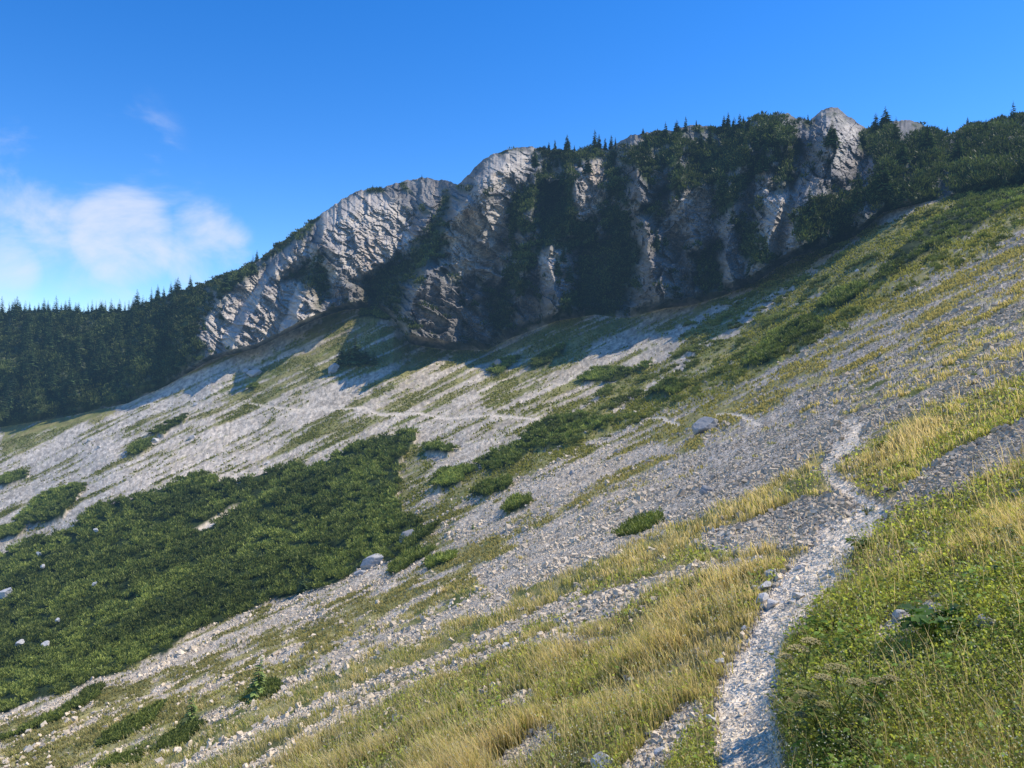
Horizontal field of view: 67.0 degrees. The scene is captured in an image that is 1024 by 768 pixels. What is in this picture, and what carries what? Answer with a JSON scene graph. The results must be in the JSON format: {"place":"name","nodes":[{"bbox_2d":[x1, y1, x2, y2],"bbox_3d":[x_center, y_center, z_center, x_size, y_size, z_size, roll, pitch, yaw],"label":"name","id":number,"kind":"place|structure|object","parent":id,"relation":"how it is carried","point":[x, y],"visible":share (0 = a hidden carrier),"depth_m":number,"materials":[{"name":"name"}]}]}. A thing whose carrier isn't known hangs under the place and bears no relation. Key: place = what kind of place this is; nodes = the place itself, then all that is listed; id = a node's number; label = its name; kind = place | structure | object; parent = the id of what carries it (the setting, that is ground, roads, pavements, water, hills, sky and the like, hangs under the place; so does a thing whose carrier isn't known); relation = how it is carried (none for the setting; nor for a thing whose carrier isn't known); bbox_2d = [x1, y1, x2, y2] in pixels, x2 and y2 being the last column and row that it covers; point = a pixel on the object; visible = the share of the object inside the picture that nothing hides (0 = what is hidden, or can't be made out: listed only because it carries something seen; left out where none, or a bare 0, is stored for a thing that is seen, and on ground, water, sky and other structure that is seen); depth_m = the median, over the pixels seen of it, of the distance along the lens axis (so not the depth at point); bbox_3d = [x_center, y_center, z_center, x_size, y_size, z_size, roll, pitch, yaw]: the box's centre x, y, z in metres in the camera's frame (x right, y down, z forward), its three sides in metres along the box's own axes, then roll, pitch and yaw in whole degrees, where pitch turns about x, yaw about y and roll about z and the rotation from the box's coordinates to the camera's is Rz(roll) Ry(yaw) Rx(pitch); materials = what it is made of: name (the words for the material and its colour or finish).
{"place":"outdoors","nodes":[
{"label":"outdoors","id":0,"kind":"place"},
{"bbox_2d":[0,107,1023,767],"bbox_3d":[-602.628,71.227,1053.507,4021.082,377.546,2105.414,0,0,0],"label":"mountain slope","id":1,"kind":"structure","parent":0,"point":[356,237],"depth_m":246.12,"materials":[{"name":"stone"}]},
{"bbox_2d":[0,399,11,416],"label":"spruce tree","id":2,"kind":"object","parent":1,"relation":"on","point":[3,408],"visible":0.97,"depth_m":346.25,"materials":[{"name":"green plant"}]},
{"bbox_2d":[0,587,11,598],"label":"boulder","id":3,"kind":"object","parent":1,"relation":"on","point":[4,592],"visible":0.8,"depth_m":161.76,"materials":[{"name":"stone"}]},
{"bbox_2d":[0,521,27,538],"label":"mountain pine shrub","id":4,"kind":"object","parent":1,"relation":"on","point":[9,528],"visible":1,"depth_m":223.21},
{"bbox_2d":[0,468,31,482],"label":"mountain pine shrub","id":5,"kind":"object","parent":1,"relation":"on","point":[7,476],"visible":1,"depth_m":280.22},
{"bbox_2d":[0,704,71,741],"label":"mountain pine shrub","id":6,"kind":"object","parent":1,"relation":"on","point":[51,715],"visible":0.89,"depth_m":57.72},
{"bbox_2d":[9,482,87,522],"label":"mountain pine shrub","id":7,"kind":"object","parent":1,"relation":"on","point":[54,496],"visible":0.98,"depth_m":233.15,"materials":[{"name":"plant"}]},
{"bbox_2d":[61,679,106,708],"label":"mountain pine shrub","id":8,"kind":"object","parent":1,"relation":"on","point":[90,692],"visible":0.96,"depth_m":64.94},
{"bbox_2d":[0,280,194,358],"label":"spruce wood","id":9,"kind":"object","parent":1,"relation":"on","point":[49,337],"visible":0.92,"depth_m":403.76,"materials":[{"name":"plant"}]},
{"bbox_2d":[91,744,147,767],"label":"mountain pine shrub","id":10,"kind":"object","parent":1,"relation":"on","point":[116,757],"visible":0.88,"depth_m":34.58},
{"bbox_2d":[94,697,169,748],"bbox_3d":[-22.230,19.770,45.139,3.478,2.368,8.432,0,0,-17],"label":"mountain pine shrub","id":11,"kind":"object","parent":1,"relation":"on","point":[118,731],"visible":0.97,"depth_m":44.34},
{"bbox_2d":[132,289,140,306],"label":"spruce tree","id":12,"kind":"object","parent":1,"relation":"on","point":[136,302],"visible":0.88,"depth_m":420.21,"materials":[{"name":"green plant"}]},
{"bbox_2d":[126,435,157,453],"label":"mountain pine shrub","id":13,"kind":"object","parent":1,"relation":"on","point":[140,445],"visible":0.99,"depth_m":258.89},
{"bbox_2d":[144,411,188,433],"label":"mountain pine shrub","id":14,"kind":"object","parent":1,"relation":"on","point":[166,426],"visible":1,"depth_m":277.57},
{"bbox_2d":[147,715,208,753],"bbox_3d":[-14.195,14.793,32.872,2.474,3.186,9.053,0,0,-28],"label":"mountain pine shrub","id":15,"kind":"object","parent":1,"relation":"on","point":[178,734],"visible":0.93,"depth_m":32.00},
{"bbox_2d":[183,687,200,722],"bbox_3d":[-15.307,15.477,36.746,0.906,2.112,1.131,3,0,0],"label":"larch sapling","id":16,"kind":"object","parent":1,"relation":"on","point":[193,709],"visible":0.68,"depth_m":36.76,"materials":[{"name":"plant"}]},
{"bbox_2d":[0,424,441,711],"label":"pine thicket","id":17,"kind":"object","parent":1,"relation":"on","point":[143,583],"visible":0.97,"depth_m":145.89,"materials":[{"name":"plant"}]},
{"bbox_2d":[218,273,232,291],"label":"spruce tree","id":18,"kind":"object","parent":1,"relation":"on","point":[226,284],"visible":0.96,"depth_m":362.76,"materials":[{"name":"green plant"}]},
{"bbox_2d":[246,369,261,376],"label":"boulder","id":19,"kind":"object","parent":1,"relation":"on","point":[254,373],"visible":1,"depth_m":307.46,"materials":[{"name":"stone"}]},
{"bbox_2d":[250,256,258,274],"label":"spruce tree","id":20,"kind":"object","parent":1,"relation":"on","point":[252,268],"visible":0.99,"depth_m":373.28,"materials":[{"name":"green plant"}]},
{"bbox_2d":[242,652,267,704],"bbox_3d":[-10.715,12.333,32.408,1.010,2.534,1.261,7,0,0],"label":"larch sapling","id":21,"kind":"object","parent":1,"relation":"on","point":[258,679],"visible":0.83,"depth_m":32.37,"materials":[{"name":"plant"}]},
{"bbox_2d":[239,675,288,701],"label":"mountain pine shrub","id":22,"kind":"object","parent":1,"relation":"on","point":[273,685],"visible":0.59,"depth_m":34.81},
{"bbox_2d":[297,572,307,594],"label":"spruce tree","id":23,"kind":"object","parent":1,"relation":"on","point":[302,589],"visible":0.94,"depth_m":104.37,"materials":[{"name":"green plant"}]},
{"bbox_2d":[328,363,339,373],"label":"boulder","id":24,"kind":"object","parent":1,"relation":"on","point":[333,368],"visible":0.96,"depth_m":291.76,"materials":[{"name":"stone"}]},
{"bbox_2d":[334,344,345,364],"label":"spruce tree","id":25,"kind":"object","parent":1,"relation":"on","point":[341,357],"visible":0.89,"depth_m":296.42,"materials":[{"name":"green plant"}]},
{"bbox_2d":[341,342,351,364],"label":"spruce tree","id":26,"kind":"object","parent":1,"relation":"on","point":[348,352],"visible":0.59,"depth_m":295.17,"materials":[{"name":"green plant"}]},
{"bbox_2d":[344,330,363,366],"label":"spruce tree","id":27,"kind":"object","parent":1,"relation":"on","point":[354,358],"visible":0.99,"depth_m":292.00,"materials":[{"name":"green plant"}]},
{"bbox_2d":[357,343,371,364],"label":"spruce tree","id":28,"kind":"object","parent":1,"relation":"on","point":[365,359],"visible":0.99,"depth_m":292.07,"materials":[{"name":"green plant"}]},
{"bbox_2d":[360,553,383,569],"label":"boulder","id":29,"kind":"object","parent":1,"relation":"on","point":[373,560],"visible":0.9,"depth_m":103.06,"materials":[{"name":"stone"}]},
{"bbox_2d":[358,305,391,318],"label":"mountain pine shrub","id":30,"kind":"object","parent":1,"relation":"on","point":[378,313],"visible":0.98,"depth_m":332.34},
{"bbox_2d":[385,544,436,573],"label":"mountain pine shrub","id":31,"kind":"object","parent":1,"relation":"on","point":[403,560],"visible":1,"depth_m":89.62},
{"bbox_2d":[422,548,458,567],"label":"mountain pine shrub","id":32,"kind":"object","parent":1,"relation":"on","point":[430,561],"visible":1,"depth_m":75.69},
{"bbox_2d":[421,440,460,450],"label":"mountain pine shrub","id":33,"kind":"object","parent":1,"relation":"on","point":[448,446],"visible":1,"depth_m":179.77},
{"bbox_2d":[430,466,464,485],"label":"mountain pine shrub","id":34,"kind":"object","parent":1,"relation":"on","point":[445,478],"visible":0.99,"depth_m":139.73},
{"bbox_2d":[432,462,478,475],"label":"mountain pine shrub","id":35,"kind":"object","parent":1,"relation":"on","point":[468,467],"visible":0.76,"depth_m":146.44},
{"bbox_2d":[468,473,514,494],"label":"mountain pine shrub","id":36,"kind":"object","parent":1,"relation":"on","point":[489,486],"visible":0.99,"depth_m":115.62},
{"bbox_2d":[485,353,520,372],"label":"mountain pine shrub","id":37,"kind":"object","parent":1,"relation":"on","point":[502,366],"visible":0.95,"depth_m":278.51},
{"bbox_2d":[0,280,1023,767],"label":"meadow grass","id":38,"kind":"structure","parent":1,"relation":"on","point":[656,628],"depth_m":8.40,"materials":[{"name":"plant"}]},
{"bbox_2d":[0,221,1023,767],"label":"loose scree","id":39,"kind":"structure","parent":1,"relation":"on","point":[806,519],"depth_m":24.76,"materials":[{"name":"gravel"}]},
{"bbox_2d":[0,110,1023,421],"bbox_3d":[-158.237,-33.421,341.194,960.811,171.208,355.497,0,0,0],"label":"cliff scrub","id":40,"kind":"object","parent":1,"relation":"on","point":[972,168],"visible":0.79,"depth_m":311.04,"materials":[{"name":"green plant"}]},
{"bbox_2d":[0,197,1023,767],"bbox_3d":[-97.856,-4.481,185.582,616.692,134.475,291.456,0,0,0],"label":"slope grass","id":41,"kind":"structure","parent":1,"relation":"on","point":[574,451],"depth_m":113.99,"materials":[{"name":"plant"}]},
{"bbox_2d":[2,311,1023,767],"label":"stones in grass","id":42,"kind":"object","parent":1,"relation":"on","point":[392,623],"visible":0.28,"depth_m":13.79,"materials":[{"name":"stone"}]},
{"bbox_2d":[500,491,533,512],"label":"mountain pine shrub","id":43,"kind":"object","parent":1,"relation":"on","point":[513,501],"visible":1,"depth_m":89.21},
{"bbox_2d":[530,149,539,166],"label":"spruce tree","id":44,"kind":"object","parent":1,"relation":"on","point":[535,160],"visible":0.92,"depth_m":345.08,"materials":[{"name":"green plant"}]},
{"bbox_2d":[473,409,615,468],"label":"mountain pine shrub","id":45,"kind":"object","parent":1,"relation":"on","point":[511,454],"visible":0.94,"depth_m":148.40,"materials":[{"name":"plant"}]},
{"bbox_2d":[528,342,566,365],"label":"mountain pine shrub","id":46,"kind":"object","parent":1,"relation":"on","point":[538,359],"visible":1,"depth_m":270.77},
{"bbox_2d":[554,256,563,275],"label":"spruce tree","id":47,"kind":"object","parent":1,"relation":"on","point":[557,266],"visible":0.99,"depth_m":293.64,"materials":[{"name":"green plant"}]},
{"bbox_2d":[559,244,566,262],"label":"spruce tree","id":48,"kind":"object","parent":1,"relation":"on","point":[563,259],"visible":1,"depth_m":299.20,"materials":[{"name":"green plant"}]},
{"bbox_2d":[561,135,571,153],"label":"spruce tree","id":49,"kind":"object","parent":1,"relation":"on","point":[567,144],"visible":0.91,"depth_m":351.76,"materials":[{"name":"green plant"}]},
{"bbox_2d":[565,264,576,282],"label":"spruce tree","id":50,"kind":"object","parent":1,"relation":"on","point":[571,277],"visible":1,"depth_m":293.26,"materials":[{"name":"green plant"}]},
{"bbox_2d":[581,155,592,173],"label":"spruce tree","id":51,"kind":"object","parent":1,"relation":"on","point":[588,167],"visible":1,"depth_m":320.72,"materials":[{"name":"green plant"}]},
{"bbox_2d":[160,340,1023,767],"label":"wildflowers","id":52,"kind":"object","parent":1,"relation":"on","point":[576,754],"visible":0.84,"depth_m":4.88,"materials":[{"name":"plant"}]},
{"bbox_2d":[590,751,612,767],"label":"stone","id":53,"kind":"object","parent":1,"relation":"on","point":[599,757],"visible":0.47,"depth_m":4.40,"materials":[{"name":"stone"}]},
{"bbox_2d":[576,359,652,380],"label":"mountain pine shrub","id":54,"kind":"object","parent":1,"relation":"on","point":[600,372],"visible":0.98,"depth_m":219.33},
{"bbox_2d":[222,371,1023,767],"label":"leafy herbs","id":55,"kind":"object","parent":1,"relation":"on","point":[922,635],"visible":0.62,"depth_m":4.24,"materials":[{"name":"green plant"}]},
{"bbox_2d":[611,507,664,534],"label":"mountain pine shrub","id":56,"kind":"object","parent":1,"relation":"on","point":[640,522],"visible":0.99,"depth_m":23.14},
{"bbox_2d":[640,134,652,153],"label":"spruce tree","id":57,"kind":"object","parent":1,"relation":"on","point":[645,145],"visible":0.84,"depth_m":315.13,"materials":[{"name":"green plant"}]},
{"bbox_2d":[643,376,687,393],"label":"mountain pine shrub","id":58,"kind":"object","parent":1,"relation":"on","point":[675,386],"visible":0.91,"depth_m":159.25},
{"bbox_2d":[671,120,681,138],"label":"spruce tree","id":59,"kind":"object","parent":1,"relation":"on","point":[676,126],"visible":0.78,"depth_m":320.24,"materials":[{"name":"green plant"}]},
{"bbox_2d":[354,475,1023,767],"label":"broad herb leaves","id":60,"kind":"object","parent":1,"relation":"on","point":[877,742],"visible":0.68,"depth_m":3.40,"materials":[{"name":"plant"}]},
{"bbox_2d":[692,416,717,434],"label":"boulder","id":61,"kind":"object","parent":1,"relation":"on","point":[702,424],"visible":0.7,"depth_m":78.37,"materials":[{"name":"stone"}]},
{"bbox_2d":[699,485,713,494],"bbox_3d":[6.257,3.442,24.860,0.465,0.371,0.380,0,0,9],"label":"boulder","id":62,"kind":"object","parent":1,"relation":"on","point":[704,489],"visible":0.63,"depth_m":24.73,"materials":[{"name":"stone"}]},
{"bbox_2d":[707,124,714,144],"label":"spruce tree","id":63,"kind":"object","parent":1,"relation":"on","point":[710,139],"visible":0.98,"depth_m":309.92,"materials":[{"name":"green plant"}]},
{"bbox_2d":[734,113,743,131],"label":"spruce tree","id":64,"kind":"object","parent":1,"relation":"on","point":[740,125],"visible":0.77,"depth_m":307.43,"materials":[{"name":"green plant"}]},
{"bbox_2d":[748,129,762,151],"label":"spruce tree","id":65,"kind":"object","parent":1,"relation":"on","point":[754,145],"visible":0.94,"depth_m":280.92,"materials":[{"name":"green plant"}]},
{"bbox_2d":[756,592,769,603],"bbox_3d":[2.139,1.839,6.623,0.110,0.106,0.101,0,0,37],"label":"stone","id":66,"kind":"object","parent":1,"relation":"on","point":[764,596],"visible":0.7,"depth_m":6.60,"materials":[{"name":"stone"}]},
{"bbox_2d":[757,581,770,590],"bbox_3d":[2.293,1.847,7.032,0.145,0.074,0.100,-18,0,0],"label":"stone","id":67,"kind":"object","parent":1,"relation":"on","point":[767,584],"visible":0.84,"depth_m":7.01,"materials":[{"name":"stone"}]},
{"bbox_2d":[756,233,773,261],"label":"spruce tree","id":68,"kind":"object","parent":1,"relation":"on","point":[763,247],"visible":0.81,"depth_m":231.92,"materials":[{"name":"green plant"}]},
{"bbox_2d":[762,122,778,148],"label":"spruce tree","id":69,"kind":"object","parent":1,"relation":"on","point":[770,131],"visible":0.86,"depth_m":275.77,"materials":[{"name":"green plant"}]},
{"bbox_2d":[767,599,777,609],"bbox_3d":[2.152,1.831,6.391,0.091,0.094,0.105,0,0,25],"label":"stone","id":70,"kind":"object","parent":1,"relation":"on","point":[771,603],"visible":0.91,"depth_m":6.36,"materials":[{"name":"stone"}]},
{"bbox_2d":[530,184,1023,445],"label":"slope scrub","id":71,"kind":"object","parent":1,"relation":"on","point":[607,389],"visible":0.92,"depth_m":168.53,"materials":[{"name":"green plant"}]},
{"bbox_2d":[740,312,824,364],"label":"mountain pine shrub","id":72,"kind":"object","parent":1,"relation":"on","point":[814,325],"visible":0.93,"depth_m":135.01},
{"bbox_2d":[764,637,821,708],"bbox_3d":[1.439,1.462,3.882,0.310,0.364,0.354,0,0,0],"label":"umbel plant","id":73,"kind":"object","parent":1,"relation":"on","point":[789,657],"visible":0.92,"depth_m":3.90,"materials":[{"name":"green plant"}]},
{"bbox_2d":[792,592,804,598],"bbox_3d":[2.332,1.730,6.279,0.102,0.083,0.090,0,0,-4],"label":"stone","id":74,"kind":"object","parent":1,"relation":"on","point":[800,595],"visible":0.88,"depth_m":6.26,"materials":[{"name":"stone"}]},
{"bbox_2d":[764,689,833,736],"bbox_3d":[1.374,1.560,3.624,0.339,0.237,0.284,0,0,-29],"label":"umbel plant","id":75,"kind":"object","parent":1,"relation":"on","point":[779,716],"visible":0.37,"depth_m":3.63,"materials":[{"name":"green plant"}]},
{"bbox_2d":[800,187,819,220],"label":"spruce tree","id":76,"kind":"object","parent":1,"relation":"on","point":[812,203],"visible":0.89,"depth_m":223.30,"materials":[{"name":"green plant"}]},
{"bbox_2d":[773,677,855,752],"bbox_3d":[1.343,1.465,3.365,0.396,0.298,0.297,0,0,17],"label":"umbel plant","id":77,"kind":"object","parent":1,"relation":"on","point":[795,698],"visible":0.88,"depth_m":3.33,"materials":[{"name":"green plant"}]},
{"bbox_2d":[804,612,844,631],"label":"broadleaf plant","id":78,"kind":"object","parent":1,"relation":"on","point":[813,621],"visible":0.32,"depth_m":5.01,"materials":[{"name":"green plant"}]},
{"bbox_2d":[821,120,842,147],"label":"spruce tree","id":79,"kind":"object","parent":1,"relation":"on","point":[832,132],"visible":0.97,"depth_m":250.23,"materials":[{"name":"green plant"}]},
{"bbox_2d":[801,662,875,751],"bbox_3d":[1.396,1.385,3.256,0.278,0.385,0.321,0,0,37],"label":"umbel plant","id":80,"kind":"object","parent":1,"relation":"on","point":[828,678],"visible":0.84,"depth_m":3.25,"materials":[{"name":"green plant"}]},
{"bbox_2d":[821,637,856,659],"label":"broadleaf plant","id":81,"kind":"object","parent":1,"relation":"on","point":[837,639],"visible":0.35,"depth_m":4.42,"materials":[{"name":"green plant"}]},
{"bbox_2d":[816,279,868,307],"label":"mountain pine shrub","id":82,"kind":"object","parent":1,"relation":"on","point":[841,291],"visible":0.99,"depth_m":148.46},
{"bbox_2d":[816,727,874,767],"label":"broadleaf plant","id":83,"kind":"object","parent":1,"relation":"on","point":[828,747],"visible":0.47,"depth_m":3.14,"materials":[{"name":"green plant"}]},
{"bbox_2d":[850,171,863,200],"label":"spruce tree","id":84,"kind":"object","parent":1,"relation":"on","point":[859,182],"visible":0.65,"depth_m":229.17,"materials":[{"name":"green plant"}]},
{"bbox_2d":[844,534,881,551],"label":"broadleaf plant","id":85,"kind":"object","parent":1,"relation":"on","point":[862,542],"visible":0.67,"depth_m":6.53,"materials":[{"name":"green plant"}]},
{"bbox_2d":[858,129,868,145],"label":"spruce tree","id":86,"kind":"object","parent":1,"relation":"on","point":[865,143],"visible":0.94,"depth_m":273.17,"materials":[{"name":"green plant"}]},
{"bbox_2d":[831,674,917,718],"bbox_3d":[1.594,1.369,3.348,0.297,0.243,0.334,0,0,-20],"label":"umbel plant","id":87,"kind":"object","parent":1,"relation":"on","point":[873,679],"visible":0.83,"depth_m":3.33,"materials":[{"name":"green plant"}]},
{"bbox_2d":[869,113,880,134],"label":"spruce tree","id":88,"kind":"object","parent":1,"relation":"on","point":[875,125],"visible":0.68,"depth_m":287.81,"materials":[{"name":"green plant"}]},
{"bbox_2d":[869,436,887,450],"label":"broadleaf plant","id":89,"kind":"object","parent":1,"relation":"on","point":[881,442],"visible":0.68,"depth_m":12.79,"materials":[{"name":"green plant"}]},
{"bbox_2d":[868,159,898,192],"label":"spruce tree","id":90,"kind":"object","parent":1,"relation":"on","point":[884,174],"visible":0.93,"depth_m":220.56,"materials":[{"name":"green plant"}]},
{"bbox_2d":[876,109,893,129],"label":"spruce tree","id":91,"kind":"object","parent":1,"relation":"on","point":[885,119],"visible":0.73,"depth_m":287.00,"materials":[{"name":"green plant"}]},
{"bbox_2d":[890,120,901,143],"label":"spruce tree","id":92,"kind":"object","parent":1,"relation":"on","point":[897,130],"visible":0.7,"depth_m":257.89,"materials":[{"name":"green plant"}]},
{"bbox_2d":[887,175,907,208],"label":"spruce tree","id":93,"kind":"object","parent":1,"relation":"on","point":[895,205],"visible":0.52,"depth_m":220.25,"materials":[{"name":"green plant"}]},
{"bbox_2d":[892,609,907,620],"bbox_3d":[2.252,1.355,4.495,0.086,0.094,0.067,0,0,-16],"label":"stone","id":94,"kind":"object","parent":1,"relation":"on","point":[895,614],"visible":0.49,"depth_m":4.47,"materials":[{"name":"stone"}]},
{"bbox_2d":[895,138,910,163],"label":"spruce tree","id":95,"kind":"object","parent":1,"relation":"on","point":[906,159],"visible":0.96,"depth_m":234.42,"materials":[{"name":"green plant"}]},
{"bbox_2d":[919,124,940,150],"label":"spruce tree","id":96,"kind":"object","parent":1,"relation":"on","point":[926,144],"visible":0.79,"depth_m":244.09,"materials":[{"name":"green plant"}]},
{"bbox_2d":[897,600,979,644],"bbox_3d":[2.139,1.208,3.852,0.442,0.196,0.425,0,0,0],"label":"broadleaf plant","id":97,"kind":"object","parent":1,"relation":"on","point":[921,618],"visible":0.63,"depth_m":3.81,"materials":[{"name":"green plant"}]},
{"bbox_2d":[871,183,1023,277],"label":"mountain pine shrub","id":98,"kind":"object","parent":1,"relation":"on","point":[1010,192],"visible":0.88,"depth_m":170.85,"materials":[{"name":"plant"}]},
{"bbox_2d":[948,138,966,163],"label":"spruce tree","id":99,"kind":"object","parent":1,"relation":"on","point":[956,154],"visible":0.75,"depth_m":236.54,"materials":[{"name":"green plant"}]},
{"bbox_2d":[973,613,995,628],"bbox_3d":[2.275,1.154,3.693,0.101,0.109,0.091,-18,0,0],"label":"stone","id":100,"kind":"object","parent":1,"relation":"on","point":[984,617],"visible":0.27,"depth_m":3.69,"materials":[{"name":"stone"}]},
{"bbox_2d":[992,523,1023,537],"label":"broadleaf plant","id":101,"kind":"object","parent":1,"relation":"on","point":[1012,532],"visible":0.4,"depth_m":4.82,"materials":[{"name":"green plant"}]},
{"bbox_2d":[1009,100,1015,123],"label":"spruce tree","id":102,"kind":"object","parent":1,"relation":"on","point":[1012,113],"visible":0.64,"depth_m":265.28,"materials":[{"name":"green plant"}]},
{"bbox_2d":[0,0,1023,312],"label":"sky","id":103,"kind":"structure","parent":0,"point":[145,144],"materials":[{"name":"blue"}]},
{"bbox_2d":[710,417,890,767],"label":"path gravel","id":104,"kind":"structure","parent":0,"point":[747,720],"depth_m":5.28,"materials":[{"name":"gravel"}]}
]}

